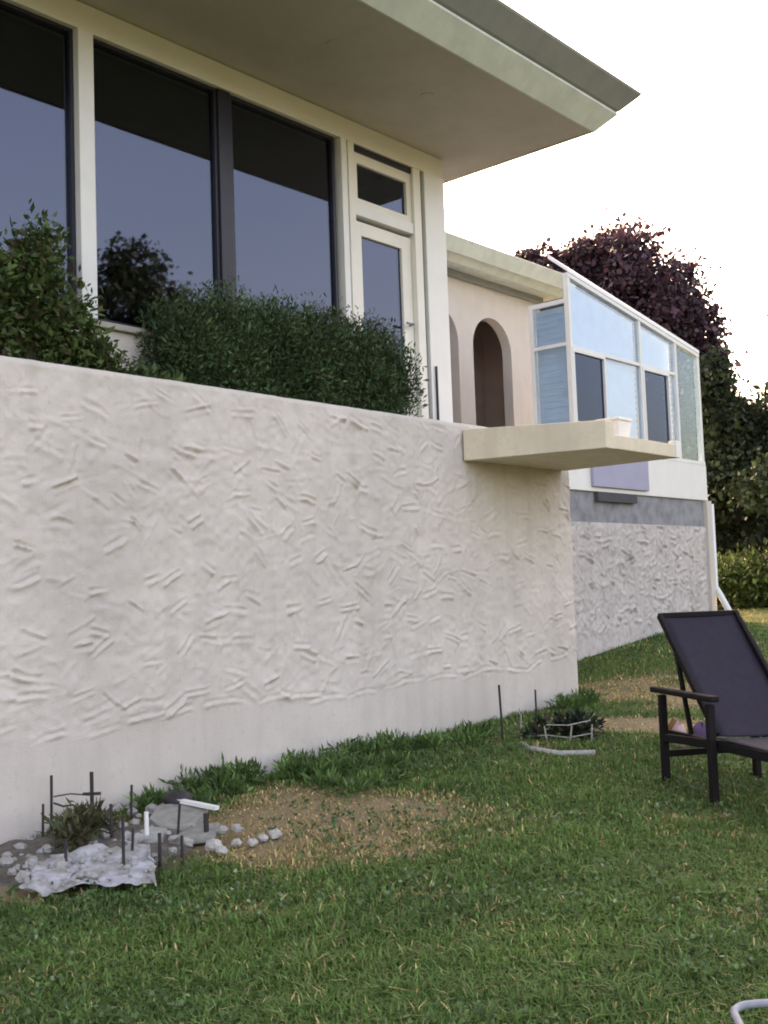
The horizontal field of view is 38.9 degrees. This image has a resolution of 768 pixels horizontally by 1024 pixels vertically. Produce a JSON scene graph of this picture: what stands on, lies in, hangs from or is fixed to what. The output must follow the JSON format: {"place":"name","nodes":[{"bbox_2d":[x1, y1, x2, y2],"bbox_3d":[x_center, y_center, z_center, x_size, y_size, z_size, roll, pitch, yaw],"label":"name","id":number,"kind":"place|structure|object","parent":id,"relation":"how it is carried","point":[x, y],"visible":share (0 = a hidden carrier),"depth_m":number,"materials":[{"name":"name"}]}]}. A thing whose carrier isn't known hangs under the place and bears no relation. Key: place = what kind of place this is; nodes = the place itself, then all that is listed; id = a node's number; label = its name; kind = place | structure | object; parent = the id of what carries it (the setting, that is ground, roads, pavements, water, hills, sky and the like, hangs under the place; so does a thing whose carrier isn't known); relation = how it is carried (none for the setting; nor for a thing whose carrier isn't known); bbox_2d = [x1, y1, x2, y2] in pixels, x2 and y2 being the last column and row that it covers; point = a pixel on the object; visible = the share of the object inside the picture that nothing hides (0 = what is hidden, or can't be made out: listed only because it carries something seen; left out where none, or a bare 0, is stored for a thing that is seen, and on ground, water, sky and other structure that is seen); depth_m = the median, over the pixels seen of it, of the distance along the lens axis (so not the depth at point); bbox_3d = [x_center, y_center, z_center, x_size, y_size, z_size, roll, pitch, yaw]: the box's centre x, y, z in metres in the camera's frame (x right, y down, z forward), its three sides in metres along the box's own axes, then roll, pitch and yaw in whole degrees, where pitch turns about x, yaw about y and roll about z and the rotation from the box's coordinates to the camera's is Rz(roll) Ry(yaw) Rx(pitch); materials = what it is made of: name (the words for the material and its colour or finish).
{"place":"outdoors","nodes":[
{"label":"outdoors","id":0,"kind":"place"},
{"bbox_2d":[0,557,767,1023],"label":"lawn","id":1,"kind":"structure","parent":0,"point":[202,851],"depth_m":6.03,"materials":[{"name":"green plant"}]},
{"bbox_2d":[0,825,196,885],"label":"soil bed","id":2,"kind":"object","parent":1,"relation":"on","point":[33,847],"visible":0.16,"depth_m":5.61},
{"bbox_2d":[41,804,43,836],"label":"garden stake","id":3,"kind":"object","parent":2,"relation":"on","point":[42,820],"visible":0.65,"depth_m":5.81,"materials":[{"name":"metal"}]},
{"bbox_2d":[50,775,52,830],"bbox_3d":[-1.843,1.673,6.032,0.023,0.420,0.016,-5,-5,41],"label":"garden stake","id":4,"kind":"object","parent":2,"relation":"on","point":[51,795],"visible":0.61,"depth_m":6.03,"materials":[{"name":"metal"}]},
{"bbox_2d":[64,839,66,861],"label":"garden stake","id":5,"kind":"object","parent":2,"relation":"on","point":[65,848],"visible":0.35,"depth_m":5.38,"materials":[{"name":"metal"}]},
{"bbox_2d":[36,796,125,853],"bbox_3d":[-1.589,1.669,5.749,0.435,0.303,0.610,-2,-4,-4],"label":"dried plant","id":6,"kind":"object","parent":2,"relation":"on","point":[90,819],"visible":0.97,"depth_m":5.71,"materials":[{"name":"green plant"}]},
{"bbox_2d":[19,841,156,896],"bbox_3d":[-1.412,1.704,5.254,0.689,0.096,0.697,-2,-4,-6],"label":"plastic sheet","id":7,"kind":"object","parent":2,"relation":"on","point":[136,875],"visible":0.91,"depth_m":5.18,"materials":[{"name":"white plastic"}]},
{"bbox_2d":[83,772,100,802],"bbox_3d":[-1.629,1.658,6.071,0.100,0.410,0.022,-2,-4,0],"label":"garden stake","id":8,"kind":"object","parent":2,"relation":"on","point":[91,793],"visible":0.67,"depth_m":6.07,"materials":[{"name":"metal"}]},
{"bbox_2d":[53,793,88,806],"bbox_3d":[-1.737,1.632,6.062,0.204,0.134,0.033,-1,-4,-8],"label":"wire loop","id":9,"kind":"object","parent":8,"relation":"attached to","point":[55,803],"visible":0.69,"depth_m":6.05,"materials":[{"name":"metal"}]},
{"bbox_2d":[109,804,112,837],"bbox_3d":[-1.440,1.698,5.757,0.027,0.301,0.016,-5,-5,41],"label":"garden stake","id":10,"kind":"object","parent":2,"relation":"on","point":[111,820],"visible":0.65,"depth_m":5.76,"materials":[{"name":"metal"}]},
{"bbox_2d":[0,801,243,889],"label":"rubble","id":11,"kind":"object","parent":2,"relation":"on","point":[22,876],"visible":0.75,"depth_m":5.40,"materials":[{"name":"white stone"}]},
{"bbox_2d":[121,815,124,864],"bbox_3d":[-1.247,1.644,5.207,0.016,0.380,0.026,-1,-4,-15],"label":"garden stake","id":12,"kind":"object","parent":2,"relation":"on","point":[123,837],"visible":0.65,"depth_m":5.21,"materials":[{"name":"metal"}]},
{"bbox_2d":[130,785,132,820],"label":"garden stake","id":13,"kind":"object","parent":2,"relation":"on","point":[131,801],"visible":0.65,"depth_m":5.98,"materials":[{"name":"metal"}]},
{"bbox_2d":[131,828,133,850],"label":"garden stake","id":14,"kind":"object","parent":2,"relation":"on","point":[132,839],"visible":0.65,"depth_m":5.41,"materials":[{"name":"metal"}]},
{"bbox_2d":[144,811,148,835],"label":"garden stake","id":15,"kind":"object","parent":2,"relation":"on","point":[146,823],"visible":0.58,"depth_m":5.73,"materials":[{"name":"white plastic"}]},
{"bbox_2d":[136,826,166,842],"bbox_3d":[-1.240,1.716,5.752,0.180,0.076,0.162,-2,-4,-6],"label":"broken slab","id":16,"kind":"object","parent":2,"relation":"on","point":[152,837],"depth_m":5.73,"materials":[{"name":"white stone"}]},
{"bbox_2d":[158,833,161,870],"bbox_3d":[-1.096,1.698,5.321,0.017,0.250,0.017,0,-4,-26],"label":"garden stake","id":17,"kind":"object","parent":2,"relation":"on","point":[159,852],"visible":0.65,"depth_m":5.32,"materials":[{"name":"metal"}]},
{"bbox_2d":[149,804,207,830],"bbox_3d":[-1.127,1.682,5.980,0.306,0.116,0.315,-2,-4,-1],"label":"broken slab","id":18,"kind":"object","parent":2,"relation":"on","point":[164,816],"depth_m":5.94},
{"bbox_2d":[177,799,218,809],"bbox_3d":[-1.051,1.624,6.057,0.334,0.040,0.035,-5,-5,34],"label":"white edging","id":19,"kind":"object","parent":18,"relation":"on","point":[199,804],"visible":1,"depth_m":6.02,"materials":[{"name":"plastic"}]},
{"bbox_2d":[177,805,180,833],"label":"garden stake","id":20,"kind":"object","parent":2,"relation":"on","point":[178,818],"visible":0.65,"depth_m":5.71,"materials":[{"name":"metal"}]},
{"bbox_2d":[180,835,183,866],"bbox_3d":[-0.980,1.694,5.286,0.015,0.240,0.015,0,-4,-26],"label":"garden stake","id":21,"kind":"object","parent":2,"relation":"on","point":[181,847],"visible":0.65,"depth_m":5.29,"materials":[{"name":"metal"}]},
{"bbox_2d":[169,823,218,844],"bbox_3d":[-0.973,1.695,5.707,0.196,0.090,0.252,-5,-5,41],"label":"broken slab","id":22,"kind":"object","parent":2,"relation":"on","point":[197,834],"depth_m":5.67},
{"bbox_2d":[203,813,208,844],"bbox_3d":[-0.929,1.694,5.694,0.026,0.230,0.026,0,-4,-26],"label":"garden stake","id":23,"kind":"object","parent":2,"relation":"on","point":[206,821],"visible":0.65,"depth_m":5.69,"materials":[{"name":"metal"}]},
{"bbox_2d":[215,845,228,855],"bbox_3d":[-0.814,1.705,5.470,0.067,0.056,0.059,-5,-5,41],"label":"white stone","id":24,"kind":"object","parent":2,"relation":"on","point":[223,850],"visible":0.91,"depth_m":5.45,"materials":[{"name":"white stone"}]},
{"bbox_2d":[163,790,192,803],"bbox_3d":[-1.171,1.631,6.193,0.172,0.103,0.170,-5,-5,41],"label":"dark stone","id":25,"kind":"object","parent":1,"relation":"on","point":[171,797],"visible":0.64,"depth_m":6.14,"materials":[{"name":"stone"}]},
{"bbox_2d":[121,768,252,813],"bbox_3d":[-1.170,1.691,6.559,0.422,0.218,0.852,-5,-5,41],"label":"weed","id":26,"kind":"object","parent":1,"relation":"on","point":[152,796],"visible":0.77,"depth_m":6.52,"materials":[{"name":"green plant"}]},
{"bbox_2d":[158,753,269,795],"bbox_3d":[-1.045,1.702,6.848,0.751,0.345,0.354,1,-5,-40],"label":"weed","id":27,"kind":"object","parent":1,"relation":"on","point":[241,769],"visible":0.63,"depth_m":6.87,"materials":[{"name":"green plant"}]},
{"bbox_2d":[205,838,222,852],"bbox_3d":[-0.871,1.700,5.551,0.100,0.082,0.084,-5,-5,41],"label":"white stone","id":28,"kind":"object","parent":1,"relation":"on","point":[212,844],"visible":0.85,"depth_m":5.52,"materials":[{"name":"white stone"}]},
{"bbox_2d":[231,838,241,846],"bbox_3d":[-0.759,1.703,5.599,0.061,0.049,0.051,-5,-5,41],"label":"white stone","id":29,"kind":"object","parent":1,"relation":"on","point":[235,842],"visible":0.99,"depth_m":5.58,"materials":[{"name":"white stone"}]},
{"bbox_2d":[247,838,257,846],"bbox_3d":[-0.673,1.698,5.589,0.063,0.048,0.051,-5,-5,41],"label":"white stone","id":30,"kind":"object","parent":1,"relation":"on","point":[251,842],"visible":1,"depth_m":5.57,"materials":[{"name":"white stone"}]},
{"bbox_2d":[257,834,268,841],"bbox_3d":[-0.629,1.694,5.656,0.063,0.046,0.050,-5,-5,41],"label":"white stone","id":31,"kind":"object","parent":1,"relation":"on","point":[262,837],"visible":1,"depth_m":5.64,"materials":[{"name":"white stone"}]},
{"bbox_2d":[268,828,282,839],"bbox_3d":[-0.568,1.688,5.697,0.071,0.066,0.073,-1,-4,-15],"label":"white stone","id":32,"kind":"object","parent":1,"relation":"on","point":[275,833],"visible":1,"depth_m":5.67,"materials":[{"name":"white stone"}]},
{"bbox_2d":[0,355,578,844],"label":"terrace wall","id":33,"kind":"structure","parent":1,"relation":"on","point":[198,577],"depth_m":7.30,"materials":[{"name":"white paint"}]},
{"bbox_2d":[0,197,139,374],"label":"leafy bush","id":34,"kind":"object","parent":33,"relation":"on","point":[35,304],"visible":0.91,"depth_m":6.54,"materials":[{"name":"green plant"}]},
{"bbox_2d":[118,360,188,382],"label":"plant","id":35,"kind":"object","parent":33,"relation":"on","point":[148,370],"visible":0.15,"depth_m":7.00,"materials":[{"name":"green plant"}]},
{"bbox_2d":[131,267,428,416],"bbox_3d":[-0.718,-1.137,8.271,0.853,1.170,2.679,-5,-5,41],"label":"yew hedge","id":36,"kind":"object","parent":33,"relation":"on","point":[281,352],"visible":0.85,"depth_m":7.92,"materials":[{"name":"green plant"}]},
{"bbox_2d":[0,0,641,421],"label":"house","id":37,"kind":"structure","parent":33,"relation":"on","point":[316,148],"depth_m":8.26,"materials":[{"name":"white paint"}]},
{"bbox_2d":[0,0,76,315],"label":"window","id":38,"kind":"structure","parent":37,"relation":"in","point":[37,147],"depth_m":7.11,"materials":[{"name":"black glass"}]},
{"bbox_2d":[93,38,220,331],"bbox_3d":[-1.639,-2.246,7.803,0.070,1.975,1.120,-5,-5,41],"label":"window","id":39,"kind":"structure","parent":37,"relation":"in","point":[156,156],"depth_m":7.77,"materials":[{"name":"black glass"}]},
{"bbox_2d":[230,95,339,326],"bbox_3d":[-0.803,-2.210,8.754,0.070,1.975,1.162,-5,-5,41],"label":"window","id":40,"kind":"structure","parent":37,"relation":"in","point":[283,168],"depth_m":8.76,"materials":[{"name":"black glass"}]},
{"bbox_2d":[354,155,411,222],"bbox_3d":[-0.040,-2.857,9.681,0.070,0.433,0.785,-5,-5,41],"label":"transom window","id":41,"kind":"structure","parent":37,"relation":"in","point":[379,188],"depth_m":9.69,"materials":[{"name":"beige paint"}]},
{"bbox_2d":[356,221,416,416],"bbox_3d":[0.018,-1.598,9.583,0.124,1.825,0.778,-5,-5,41],"label":"door","id":42,"kind":"structure","parent":37,"relation":"in","point":[383,256],"depth_m":9.68,"materials":[{"name":"beige paint"}]},
{"bbox_2d":[445,231,575,427],"bbox_3d":[0.393,-1.976,14.782,1.750,3.550,6.000,-5,-5,41],"label":"arcade","id":43,"kind":"object","parent":33,"relation":"on","point":[493,294],"visible":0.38,"depth_m":15.98,"materials":[{"name":"beige paint"}]},
{"bbox_2d":[463,420,679,470],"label":"balcony","id":44,"kind":"structure","parent":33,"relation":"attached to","point":[565,446],"depth_m":9.08,"materials":[{"name":"white paint"}]},
{"bbox_2d":[599,417,632,436],"bbox_3d":[1.975,-0.695,9.333,0.240,0.198,0.240,-5,-5,41],"label":"white planter box","id":45,"kind":"object","parent":44,"relation":"on","point":[621,426],"visible":0.38,"depth_m":9.23,"materials":[{"name":"plastic"}]},
{"bbox_2d":[270,743,348,783],"bbox_3d":[-0.499,1.698,7.218,0.573,0.298,0.555,-2,-4,5],"label":"weed","id":46,"kind":"object","parent":1,"relation":"on","point":[284,768],"visible":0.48,"depth_m":7.15,"materials":[{"name":"green plant"}]},
{"bbox_2d":[279,748,412,778],"bbox_3d":[-0.201,1.680,7.193,1.031,0.226,0.528,0,-4,-27],"label":"weed","id":47,"kind":"object","parent":1,"relation":"on","point":[343,763],"visible":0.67,"depth_m":7.13,"materials":[{"name":"green plant"}]},
{"bbox_2d":[290,762,415,798],"bbox_3d":[-0.164,1.671,6.805,0.662,0.233,0.802,-5,-5,41],"label":"weed","id":48,"kind":"object","parent":1,"relation":"on","point":[353,781],"visible":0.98,"depth_m":6.77,"materials":[{"name":"green plant"}]},
{"bbox_2d":[317,729,419,758],"bbox_3d":[-0.062,1.677,7.748,0.570,0.280,1.011,-5,-5,41],"label":"weed","id":49,"kind":"object","parent":1,"relation":"on","point":[384,741],"visible":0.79,"depth_m":7.66,"materials":[{"name":"green plant"}]},
{"bbox_2d":[0,709,767,1023],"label":"clover","id":50,"kind":"object","parent":1,"relation":"on","point":[158,1005],"visible":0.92,"depth_m":4.63,"materials":[{"name":"green plant"}]},
{"bbox_2d":[398,720,500,749],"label":"weed","id":51,"kind":"object","parent":1,"relation":"on","point":[465,736],"visible":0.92,"depth_m":8.02,"materials":[{"name":"green plant"}]},
{"bbox_2d":[498,685,503,738],"bbox_3d":[0.894,1.569,8.287,0.033,0.500,0.018,-3,-4,7],"label":"garden stake","id":52,"kind":"object","parent":1,"relation":"on","point":[500,708],"visible":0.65,"depth_m":8.28,"materials":[{"name":"metal"}]},
{"bbox_2d":[534,690,537,721],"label":"garden stake","id":53,"kind":"object","parent":1,"relation":"on","point":[535,705],"visible":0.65,"depth_m":8.86,"materials":[{"name":"metal"}]},
{"bbox_2d":[520,714,592,741],"bbox_3d":[1.292,1.656,8.196,0.551,0.263,0.129,-3,-4,13],"label":"wire fence","id":54,"kind":"object","parent":1,"relation":"on","point":[570,737],"visible":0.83,"depth_m":8.17,"materials":[{"name":"grey metal"}]},
{"bbox_2d":[519,741,595,755],"bbox_3d":[1.192,1.705,7.795,0.650,0.064,0.217,-5,-5,41],"label":"edging strip","id":55,"kind":"object","parent":1,"relation":"on","point":[567,752],"visible":0.76,"depth_m":7.65,"materials":[{"name":"grey concrete"}]},
{"bbox_2d":[519,707,605,740],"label":"dark plant","id":56,"kind":"object","parent":1,"relation":"on","point":[581,728],"visible":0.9,"depth_m":8.30,"materials":[{"name":"green plant"}]},
{"bbox_2d":[544,685,608,712],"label":"weed","id":57,"kind":"object","parent":1,"relation":"on","point":[575,701],"visible":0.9,"depth_m":9.75,"materials":[{"name":"green plant"}]},
{"bbox_2d":[528,254,731,660],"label":"sunroom wing","id":58,"kind":"structure","parent":1,"relation":"on","point":[644,544],"depth_m":13.54,"materials":[{"name":"white paint"}]},
{"bbox_2d":[573,348,608,421],"bbox_3d":[2.454,-1.464,13.040,0.070,0.893,0.755,-5,-5,41],"label":"sash window","id":59,"kind":"structure","parent":58,"relation":"in","point":[590,379],"depth_m":13.05,"materials":[{"name":"glass"}]},
{"bbox_2d":[643,367,672,442],"bbox_3d":[3.577,-1.353,14.310,0.070,1.018,0.730,-5,-5,41],"label":"sash window","id":60,"kind":"structure","parent":58,"relation":"in","point":[656,384],"depth_m":14.34,"materials":[{"name":"glass"}]},
{"bbox_2d":[510,204,749,433],"bbox_3d":[5.371,-2.252,23.743,4.712,8.803,4.497,-5,-5,41],"label":"purple leaved tree","id":61,"kind":"object","parent":1,"relation":"on","point":[617,263],"visible":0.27,"depth_m":23.01,"materials":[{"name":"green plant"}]},
{"bbox_2d":[668,718,705,748],"bbox_3d":[2.218,1.621,7.922,0.379,0.258,0.168,-3,-4,16],"label":"cloth bundle","id":62,"kind":"object","parent":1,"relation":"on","point":[699,728],"visible":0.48,"depth_m":7.88,"materials":[{"name":"purple fabric"}]},
{"bbox_2d":[650,610,767,804],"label":"lounge chair","id":63,"kind":"object","parent":1,"relation":"on","point":[721,663],"visible":0.9,"depth_m":6.65,"materials":[{"name":"fabric"}]},
{"bbox_2d":[672,339,767,560],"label":"dark tree","id":64,"kind":"object","parent":1,"relation":"on","point":[732,426],"visible":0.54,"depth_m":19.92,"materials":[{"name":"green plant"}]},
{"bbox_2d":[707,293,767,520],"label":"dark tree","id":65,"kind":"object","parent":1,"relation":"on","point":[758,500],"visible":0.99,"depth_m":18.33,"materials":[{"name":"green plant"}]},
{"bbox_2d":[717,542,767,608],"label":"shrub","id":66,"kind":"object","parent":1,"relation":"on","point":[738,590],"visible":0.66,"depth_m":17.40,"materials":[{"name":"green plant"}]},
{"bbox_2d":[723,537,767,608],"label":"shrub","id":67,"kind":"object","parent":1,"relation":"on","point":[762,555],"visible":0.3,"depth_m":17.46,"materials":[{"name":"green plant"}]},
{"bbox_2d":[730,999,767,1023],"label":"stool frame","id":68,"kind":"object","parent":1,"relation":"on","point":[736,1008],"visible":1,"depth_m":2.45,"materials":[{"name":"metal"}]},
{"bbox_2d":[735,383,767,563],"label":"dark tree","id":69,"kind":"object","parent":1,"relation":"on","point":[760,543],"visible":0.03,"depth_m":24.38,"materials":[{"name":"green plant"}]},
{"bbox_2d":[444,0,767,408],"label":"sky","id":70,"kind":"structure","parent":0,"point":[693,145],"materials":[{"name":"white"}]}
]}

